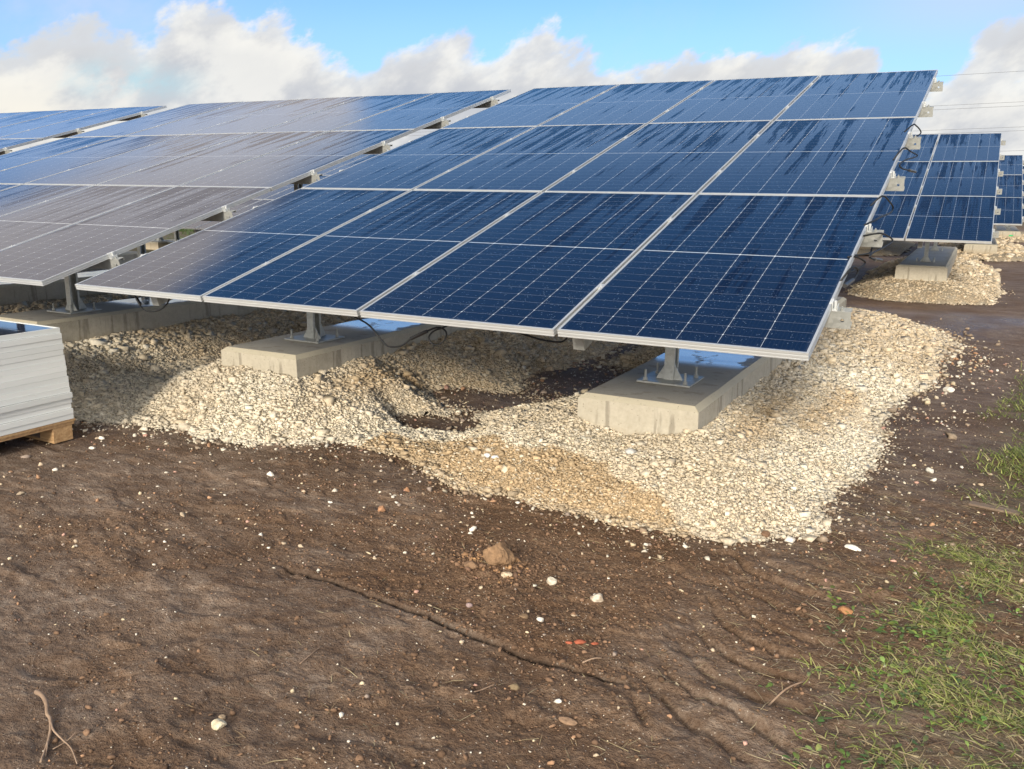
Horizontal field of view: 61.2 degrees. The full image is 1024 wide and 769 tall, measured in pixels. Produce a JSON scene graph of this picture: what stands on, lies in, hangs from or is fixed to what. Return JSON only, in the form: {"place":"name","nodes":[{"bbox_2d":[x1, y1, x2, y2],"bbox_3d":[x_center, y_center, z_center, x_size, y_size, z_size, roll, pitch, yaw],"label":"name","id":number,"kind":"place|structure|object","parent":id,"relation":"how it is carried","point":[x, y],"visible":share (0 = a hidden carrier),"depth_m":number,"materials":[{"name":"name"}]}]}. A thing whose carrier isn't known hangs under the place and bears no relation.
{"place":"outdoors","nodes":[
{"label":"outdoors","id":0,"kind":"place"},
{"bbox_2d":[0,222,1023,768],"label":"ground","id":1,"kind":"structure","parent":0,"point":[180,632],"depth_m":3.55,"materials":[{"name":"brown soil"}]},
{"bbox_2d":[0,418,74,443],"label":"pallet","id":2,"kind":"object","parent":1,"relation":"on","point":[57,432],"visible":0.46,"depth_m":5.76,"materials":[{"name":"brown wood"}]},
{"bbox_2d":[0,413,73,435],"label":"stacked solar panel","id":3,"kind":"object","parent":2,"relation":"on","point":[35,425],"visible":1,"depth_m":5.61,"materials":[{"name":"silver glass"}]},
{"bbox_2d":[0,408,72,430],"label":"stacked solar panel","id":4,"kind":"object","parent":3,"relation":"on","point":[21,422],"visible":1,"depth_m":5.60,"materials":[{"name":"silver glass"}]},
{"bbox_2d":[0,403,71,423],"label":"stacked solar panel","id":5,"kind":"object","parent":4,"relation":"on","point":[33,413],"visible":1,"depth_m":5.60,"materials":[{"name":"silver glass"}]},
{"bbox_2d":[0,398,71,418],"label":"stacked solar panel","id":6,"kind":"object","parent":5,"relation":"on","point":[35,408],"visible":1,"depth_m":5.59,"materials":[{"name":"silver glass"}]},
{"bbox_2d":[0,392,72,413],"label":"stacked solar panel","id":7,"kind":"object","parent":6,"relation":"on","point":[22,405],"visible":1,"depth_m":5.58,"materials":[{"name":"silver glass"}]},
{"bbox_2d":[0,387,69,406],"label":"stacked solar panel","id":8,"kind":"object","parent":7,"relation":"on","point":[34,396],"visible":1,"depth_m":5.58,"materials":[{"name":"silver glass"}]},
{"bbox_2d":[0,381,68,400],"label":"stacked solar panel","id":9,"kind":"object","parent":8,"relation":"on","point":[33,391],"visible":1,"depth_m":5.58,"materials":[{"name":"silver glass"}]},
{"bbox_2d":[0,376,68,394],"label":"stacked solar panel","id":10,"kind":"object","parent":9,"relation":"on","point":[32,385],"visible":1,"depth_m":5.58,"materials":[{"name":"silver glass"}]},
{"bbox_2d":[0,371,66,388],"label":"stacked solar panel","id":11,"kind":"object","parent":10,"relation":"on","point":[32,379],"visible":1,"depth_m":5.57,"materials":[{"name":"silver glass"}]},
{"bbox_2d":[0,365,66,382],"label":"stacked solar panel","id":12,"kind":"object","parent":11,"relation":"on","point":[32,374],"visible":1,"depth_m":5.57,"materials":[{"name":"silver glass"}]},
{"bbox_2d":[0,360,65,376],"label":"stacked solar panel","id":13,"kind":"object","parent":12,"relation":"on","point":[32,368],"visible":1,"depth_m":5.57,"materials":[{"name":"silver glass"}]},
{"bbox_2d":[0,354,64,370],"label":"stacked solar panel","id":14,"kind":"object","parent":13,"relation":"on","point":[31,362],"visible":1,"depth_m":5.57,"materials":[{"name":"silver glass"}]},
{"bbox_2d":[0,349,62,365],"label":"stacked solar panel","id":15,"kind":"object","parent":14,"relation":"on","point":[29,357],"visible":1,"depth_m":5.56,"materials":[{"name":"silver glass"}]},
{"bbox_2d":[0,344,63,359],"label":"stacked solar panel","id":16,"kind":"object","parent":15,"relation":"on","point":[31,351],"visible":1,"depth_m":5.56,"materials":[{"name":"silver glass"}]},
{"bbox_2d":[0,338,62,353],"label":"stacked solar panel","id":17,"kind":"object","parent":16,"relation":"on","point":[29,346],"visible":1,"depth_m":5.55,"materials":[{"name":"silver glass"}]},
{"bbox_2d":[0,333,61,347],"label":"stacked solar panel","id":18,"kind":"object","parent":17,"relation":"on","point":[15,342],"visible":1,"depth_m":5.54,"materials":[{"name":"silver glass"}]},
{"bbox_2d":[0,320,59,341],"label":"stacked solar panel","id":19,"kind":"object","parent":18,"relation":"on","point":[11,330],"visible":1,"depth_m":5.65,"materials":[{"name":"silver glass"}]},
{"bbox_2d":[0,270,107,304],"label":"concrete footing","id":20,"kind":"object","parent":1,"relation":"on","point":[11,293],"visible":0.08,"depth_m":11.07,"materials":[{"name":"grey concrete"}]},
{"bbox_2d":[34,686,77,763],"bbox_3d":[-1.449,1.077,2.752,0.108,0.034,0.475,-7,15,-30],"label":"branch","id":21,"kind":"object","parent":1,"relation":"on","point":[39,693],"visible":1,"depth_m":2.73,"materials":[{"name":"beige wood"}]},
{"bbox_2d":[81,251,146,270],"bbox_3d":[-8.590,-1.687,13.595,0.798,0.454,6.304,7,14,27],"label":"concrete footing","id":22,"kind":"object","parent":1,"relation":"on","point":[129,255],"visible":0.07,"depth_m":15.73,"materials":[{"name":"grey concrete"}]},
{"bbox_2d":[0,105,166,154],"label":"solar panel array","id":23,"kind":"object","parent":22,"relation":"on","point":[18,129],"visible":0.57,"depth_m":13.55,"materials":[{"name":"blue glass"}]},
{"bbox_2d":[0,297,268,342],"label":"concrete footing","id":24,"kind":"object","parent":1,"relation":"on","point":[115,316],"visible":0.18,"depth_m":8.77,"materials":[{"name":"grey concrete"}]},
{"bbox_2d":[0,89,510,313],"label":"solar panel array","id":25,"kind":"object","parent":24,"relation":"on","point":[99,198],"visible":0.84,"depth_m":8.92,"materials":[{"name":"blue glass"}]},
{"bbox_2d":[146,239,173,249],"bbox_3d":[-8.111,-4.211,25.265,0.798,0.204,6.033,7,14,27],"label":"concrete footing","id":26,"kind":"object","parent":1,"relation":"on","point":[153,245],"visible":0.08,"depth_m":22.62,"materials":[{"name":"beige concrete"}]},
{"bbox_2d":[153,154,378,241],"bbox_3d":[-6.686,-4.990,22.943,4.815,2.380,6.622,7,14,27],"label":"solar panel array","id":27,"kind":"object","parent":26,"relation":"on","point":[259,201],"visible":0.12,"depth_m":21.93,"materials":[{"name":"glass"}]},
{"bbox_2d":[168,229,193,238],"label":"meadow grass","id":28,"kind":"structure","parent":1,"relation":"on","point":[190,230],"depth_m":30.03,"materials":[{"name":"green plant"}]},
{"bbox_2d":[211,718,226,729],"bbox_3d":[-0.938,1.082,2.758,0.054,0.034,0.044,7,14,27],"label":"stone","id":29,"kind":"object","parent":1,"relation":"on","point":[217,724],"visible":1,"depth_m":2.74,"materials":[{"name":"stone"}]},
{"bbox_2d":[218,714,225,719],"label":"stone","id":30,"kind":"object","parent":1,"relation":"on","point":[222,716],"visible":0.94,"depth_m":2.82,"materials":[{"name":"stone"}]},
{"bbox_2d":[299,646,320,663],"bbox_3d":[-0.742,0.996,3.197,0.008,0.008,0.134,6,14,20],"label":"stick","id":31,"kind":"object","parent":1,"relation":"on","point":[309,655],"visible":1,"depth_m":3.18,"materials":[{"name":"brown wood"}]},
{"bbox_2d":[221,318,472,377],"bbox_3d":[-0.474,-0.636,9.404,0.798,0.454,6.303,7,14,27],"label":"concrete footing","id":32,"kind":"object","parent":1,"relation":"on","point":[280,354],"visible":0.22,"depth_m":6.98,"materials":[{"name":"grey concrete"}]},
{"bbox_2d":[378,506,385,511],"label":"stone","id":33,"kind":"object","parent":1,"relation":"on","point":[382,508],"visible":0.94,"depth_m":4.61,"materials":[{"name":"stone"}]},
{"bbox_2d":[464,560,477,568],"bbox_3d":[-0.185,0.813,3.919,0.076,0.041,0.056,7,14,27],"label":"rock","id":34,"kind":"object","parent":1,"relation":"on","point":[471,564],"visible":1,"depth_m":3.90,"materials":[{"name":"stone"}]},
{"bbox_2d":[464,683,495,694],"bbox_3d":[-0.108,1.050,2.987,0.132,0.015,0.007,-9,16,-37],"label":"stick","id":35,"kind":"object","parent":1,"relation":"on","point":[481,689],"visible":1,"depth_m":2.99,"materials":[{"name":"brown wood"}]},
{"bbox_2d":[453,551,531,583],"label":"soil crumbs","id":36,"kind":"object","parent":1,"relation":"on","point":[515,575],"visible":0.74,"depth_m":3.90,"materials":[{"name":"soil"}]},
{"bbox_2d":[483,542,514,565],"bbox_3d":[-0.059,0.775,3.942,0.147,0.125,0.100,7,14,27],"label":"rock","id":37,"kind":"object","parent":1,"relation":"on","point":[499,553],"visible":0.98,"depth_m":3.91,"materials":[{"name":"stone"}]},
{"bbox_2d":[0,269,1000,594],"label":"gravel bed","id":38,"kind":"object","parent":1,"relation":"on","point":[518,489],"visible":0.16,"depth_m":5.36,"materials":[{"name":"beige gravel"}]},
{"bbox_2d":[625,448,636,453],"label":"stone","id":39,"kind":"object","parent":38,"relation":"on","point":[629,451],"visible":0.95,"depth_m":4.92,"materials":[{"name":"stone"}]},
{"bbox_2d":[761,530,769,537],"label":"stone","id":40,"kind":"object","parent":38,"relation":"on","point":[765,533],"visible":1,"depth_m":4.33,"materials":[{"name":"stone"}]},
{"bbox_2d":[501,572,512,577],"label":"stone","id":41,"kind":"object","parent":1,"relation":"on","point":[506,574],"visible":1,"depth_m":3.83,"materials":[{"name":"stone"}]},
{"bbox_2d":[0,343,1023,768],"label":"pebbles","id":42,"kind":"object","parent":1,"relation":"on","point":[686,547],"visible":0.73,"depth_m":4.58,"materials":[{"name":"stone"}]},
{"bbox_2d":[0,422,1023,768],"bbox_3d":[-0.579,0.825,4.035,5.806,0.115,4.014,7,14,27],"label":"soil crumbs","id":43,"kind":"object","parent":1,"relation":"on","point":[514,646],"visible":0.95,"depth_m":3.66,"materials":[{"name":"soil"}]},
{"bbox_2d":[509,683,519,689],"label":"stone","id":44,"kind":"object","parent":1,"relation":"on","point":[514,686],"visible":1,"depth_m":3.02,"materials":[{"name":"stone"}]},
{"bbox_2d":[519,613,528,618],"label":"stone","id":45,"kind":"object","parent":1,"relation":"on","point":[524,615],"visible":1,"depth_m":3.45,"materials":[{"name":"stone"}]},
{"bbox_2d":[546,577,556,584],"bbox_3d":[0.172,0.866,3.804,0.052,0.040,0.050,7,14,27],"label":"stone","id":46,"kind":"object","parent":1,"relation":"on","point":[551,581],"visible":1,"depth_m":3.79,"materials":[{"name":"stone"}]},
{"bbox_2d":[558,716,577,725],"bbox_3d":[0.183,1.105,2.843,0.068,0.021,0.037,7,14,27],"label":"stone","id":47,"kind":"object","parent":1,"relation":"on","point":[568,721],"visible":1,"depth_m":2.83,"materials":[{"name":"stone"}]},
{"bbox_2d":[574,639,585,643],"bbox_3d":[0.258,0.984,3.307,0.052,0.016,0.029,3,13,9],"label":"brick fragment","id":48,"kind":"object","parent":1,"relation":"on","point":[579,641],"visible":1,"depth_m":3.30,"materials":[{"name":"brick"}]},
{"bbox_2d":[582,657,601,662],"bbox_3d":[0.295,1.010,3.180,0.082,0.014,0.007,-5,14,-22],"label":"stick","id":49,"kind":"object","parent":1,"relation":"on","point":[592,658],"visible":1,"depth_m":3.18,"materials":[{"name":"beige wood"}]},
{"bbox_2d":[168,453,1023,768],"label":"straw","id":50,"kind":"object","parent":1,"relation":"on","point":[836,625],"visible":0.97,"depth_m":3.23,"materials":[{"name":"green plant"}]},
{"bbox_2d":[590,593,602,601],"bbox_3d":[0.355,0.894,3.642,0.055,0.036,0.045,0,13,-2],"label":"stone","id":51,"kind":"object","parent":1,"relation":"on","point":[597,597],"visible":1,"depth_m":3.62,"materials":[{"name":"stone"}]},
{"bbox_2d":[577,297,845,434],"bbox_3d":[2.232,-0.286,8.007,0.798,0.454,6.303,7,14,27],"label":"concrete footing","id":52,"kind":"object","parent":1,"relation":"on","point":[626,403],"visible":0.34,"depth_m":5.43,"materials":[{"name":"grey concrete"}]},
{"bbox_2d":[75,70,943,387],"bbox_3d":[0.758,-1.639,7.295,4.741,2.468,6.623,7,14,27],"label":"solar panel array","id":53,"kind":"object","parent":52,"relation":"on","point":[721,216],"visible":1,"depth_m":5.71,"materials":[{"name":"blue glass"}]},
{"bbox_2d":[134,295,169,311],"bbox_3d":[-2.413,-0.621,5.849,0.370,0.268,0.065,7,14,27],"label":"power cable","id":54,"kind":"object","parent":53,"relation":"attached to","point":[139,302],"visible":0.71,"depth_m":5.89,"materials":[{"name":"black plastic"}]},
{"bbox_2d":[352,316,447,347],"bbox_3d":[-0.613,-0.365,4.936,0.860,0.322,0.085,7,14,27],"label":"power cable","id":55,"kind":"object","parent":53,"relation":"hanging from","point":[424,332],"visible":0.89,"depth_m":4.86,"materials":[{"name":"black plastic"}]},
{"bbox_2d":[519,333,567,342],"bbox_3d":[0.142,-0.326,4.522,0.380,0.195,0.065,7,14,27],"label":"power cable","id":56,"kind":"object","parent":53,"relation":"attached to","point":[545,340],"visible":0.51,"depth_m":4.50,"materials":[{"name":"black plastic"}]},
{"bbox_2d":[840,266,858,287],"bbox_3d":[1.650,-0.538,4.266,0.065,0.096,0.464,7,14,27],"label":"power cable","id":57,"kind":"object","parent":53,"relation":"attached to","point":[849,282],"visible":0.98,"depth_m":4.18,"materials":[{"name":"black plastic"}]},
{"bbox_2d":[847,256,865,273],"bbox_3d":[1.838,-0.655,4.639,0.032,0.094,0.786,7,14,27],"label":"power cable","id":58,"kind":"object","parent":53,"relation":"hanging from","point":[863,265],"visible":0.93,"depth_m":4.65,"materials":[{"name":"black rubber"}]},
{"bbox_2d":[855,247,872,255],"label":"power cable","id":59,"kind":"object","parent":53,"relation":"hanging from","point":[865,253],"visible":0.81,"depth_m":4.91,"materials":[{"name":"black rubber"}]},
{"bbox_2d":[860,240,886,248],"bbox_3d":[11.042,-4.431,26.815,0.798,0.384,6.304,7,14,27],"label":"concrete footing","id":60,"kind":"object","parent":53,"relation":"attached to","point":[870,247],"visible":0.05,"depth_m":24.02,"materials":[{"name":"grey concrete"}]},
{"bbox_2d":[863,232,892,261],"bbox_3d":[2.082,-0.791,4.959,0.093,0.179,1.250,7,14,27],"label":"power cable","id":61,"kind":"object","parent":53,"relation":"attached to","point":[877,259],"visible":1,"depth_m":4.74,"materials":[{"name":"black plastic"}]},
{"bbox_2d":[864,195,893,225],"bbox_3d":[2.154,-1.030,5.077,0.063,0.158,1.209,7,14,27],"label":"power cable","id":62,"kind":"object","parent":53,"relation":"attached to","point":[890,212],"visible":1,"depth_m":4.91,"materials":[{"name":"black rubber"}]},
{"bbox_2d":[893,147,917,172],"bbox_3d":[2.868,-1.629,6.306,0.065,0.150,1.563,7,14,27],"label":"power cable","id":63,"kind":"object","parent":53,"relation":"attached to","point":[911,170],"visible":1,"depth_m":6.04,"materials":[{"name":"black plastic"}]},
{"bbox_2d":[904,124,921,135],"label":"power cable","id":64,"kind":"object","parent":53,"relation":"attached to","point":[916,126],"visible":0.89,"depth_m":6.48,"materials":[{"name":"black rubber"}]},
{"bbox_2d":[768,681,803,705],"bbox_3d":[0.944,1.069,2.990,0.181,0.056,0.009,-7,15,-30],"label":"stick","id":65,"kind":"object","parent":1,"relation":"on","point":[778,695],"visible":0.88,"depth_m":2.98,"materials":[{"name":"beige wood"}]},
{"bbox_2d":[784,536,794,542],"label":"stone","id":66,"kind":"object","parent":1,"relation":"on","point":[789,539],"visible":0.99,"depth_m":4.28,"materials":[{"name":"stone"}]},
{"bbox_2d":[822,586,854,593],"bbox_3d":[1.432,0.900,3.799,0.135,0.019,0.028,5,14,18],"label":"stick","id":67,"kind":"object","parent":1,"relation":"on","point":[837,589],"visible":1,"depth_m":3.80,"materials":[{"name":"beige wood"}]},
{"bbox_2d":[838,606,852,614],"bbox_3d":[1.371,0.930,3.565,0.050,0.035,0.047,-1,13,-9],"label":"stone","id":68,"kind":"object","parent":1,"relation":"on","point":[842,609],"visible":1,"depth_m":3.55,"materials":[{"name":"stone"}]},
{"bbox_2d":[845,544,860,550],"bbox_3d":[1.649,0.790,4.188,0.078,0.026,0.041,7,14,27],"label":"stone","id":69,"kind":"object","parent":1,"relation":"on","point":[852,547],"visible":1,"depth_m":4.18,"materials":[{"name":"stone"}]},
{"bbox_2d":[878,688,885,713],"bbox_3d":[1.256,1.075,2.943,0.009,0.012,0.158,5,13,17],"label":"stick","id":70,"kind":"object","parent":1,"relation":"on","point":[879,690],"visible":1,"depth_m":2.94,"materials":[{"name":"beige wood"}]},
{"bbox_2d":[758,558,1023,768],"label":"weeds","id":71,"kind":"object","parent":1,"relation":"on","point":[820,718],"visible":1,"depth_m":3.10,"materials":[{"name":"green plant"}]},
{"bbox_2d":[894,246,957,281],"bbox_3d":[8.123,-2.266,16.847,0.798,0.524,6.034,7,14,27],"label":"concrete footing","id":72,"kind":"object","parent":1,"relation":"on","point":[937,269],"visible":0.66,"depth_m":14.39,"materials":[{"name":"grey concrete"}]},
{"bbox_2d":[870,133,1005,261],"bbox_3d":[6.401,-3.593,16.119,4.741,2.388,6.623,7,14,27],"label":"solar panel array","id":73,"kind":"object","parent":72,"relation":"on","point":[958,190],"visible":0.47,"depth_m":14.64,"materials":[{"name":"blue glass"}]},
{"bbox_2d":[849,260,1002,304],"bbox_3d":[5.593,-2.542,18.415,8.580,0.315,8.100,7,14,27],"label":"gravel heap","id":74,"kind":"object","parent":1,"relation":"on","point":[938,299],"visible":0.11,"depth_m":13.92,"materials":[{"name":"beige gravel"}]},
{"bbox_2d":[926,467,933,472],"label":"stone","id":75,"kind":"object","parent":1,"relation":"on","point":[929,470],"visible":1,"depth_m":5.34,"materials":[{"name":"stone"}]},
{"bbox_2d":[857,231,1023,261],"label":"gravel heap","id":76,"kind":"object","parent":1,"relation":"on","point":[896,247],"visible":0.08,"depth_m":23.83,"materials":[{"name":"beige gravel"}]},
{"bbox_2d":[845,234,1023,304],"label":"gravel stones","id":77,"kind":"object","parent":76,"relation":"on","point":[981,267],"visible":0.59,"depth_m":15.72,"materials":[{"name":"gravel"}]},
{"bbox_2d":[943,387,954,391],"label":"stone","id":78,"kind":"object","parent":1,"relation":"on","point":[948,389],"visible":0.95,"depth_m":7.55,"materials":[{"name":"stone"}]},
{"bbox_2d":[963,238,997,253],"bbox_3d":[13.748,-4.080,25.418,0.798,0.384,6.302,7,14,27],"label":"concrete footing","id":79,"kind":"object","parent":1,"relation":"on","point":[981,248],"visible":0.45,"depth_m":22.70,"materials":[{"name":"beige concrete"}]},
{"bbox_2d":[910,155,1023,225],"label":"solar panel array","id":80,"kind":"object","parent":79,"relation":"on","point":[1010,184],"visible":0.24,"depth_m":23.40,"materials":[{"name":"blue glass"}]},
{"bbox_2d":[968,501,1020,515],"bbox_3d":[2.653,0.680,4.765,0.250,0.012,0.060,11,16,38],"label":"board offcut","id":81,"kind":"object","parent":1,"relation":"on","point":[987,506],"visible":1,"depth_m":4.76,"materials":[{"name":"brown wood"}]},
{"bbox_2d":[994,225,1020,237],"bbox_3d":[19.443,-5.973,34.086,0.798,0.354,6.305,7,14,27],"label":"concrete footing","id":82,"kind":"object","parent":1,"relation":"on","point":[1016,232],"visible":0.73,"depth_m":31.44,"materials":[{"name":"beige concrete"}]},
{"bbox_2d":[1003,166,1023,230],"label":"solar panel array","id":83,"kind":"object","parent":82,"relation":"on","point":[1008,227],"visible":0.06,"depth_m":31.83,"materials":[{"name":"blue glass"}]},
{"bbox_2d":[0,0,1023,165],"label":"sky","id":84,"kind":"structure","parent":0,"point":[55,54],"materials":[{"name":"blue"}]},
{"bbox_2d":[414,106,1009,135],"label":"overhead wire","id":85,"kind":"object","parent":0,"point":[938,109],"visible":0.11,"depth_m":80.07,"materials":[{"name":"black metal"}]},
{"bbox_2d":[782,516,1023,768],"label":"grass","id":86,"kind":"structure","parent":0,"point":[937,686],"depth_m":3.16,"materials":[{"name":"green plant"}]},
{"bbox_2d":[922,127,1008,130],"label":"overhead wire","id":87,"kind":"object","parent":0,"point":[974,128],"visible":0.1,"depth_m":80.45,"materials":[{"name":"black metal"}]},
{"bbox_2d":[950,363,1023,524],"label":"grass","id":88,"kind":"structure","parent":0,"point":[1019,452],"depth_m":5.59,"materials":[{"name":"green plant"}]}
]}

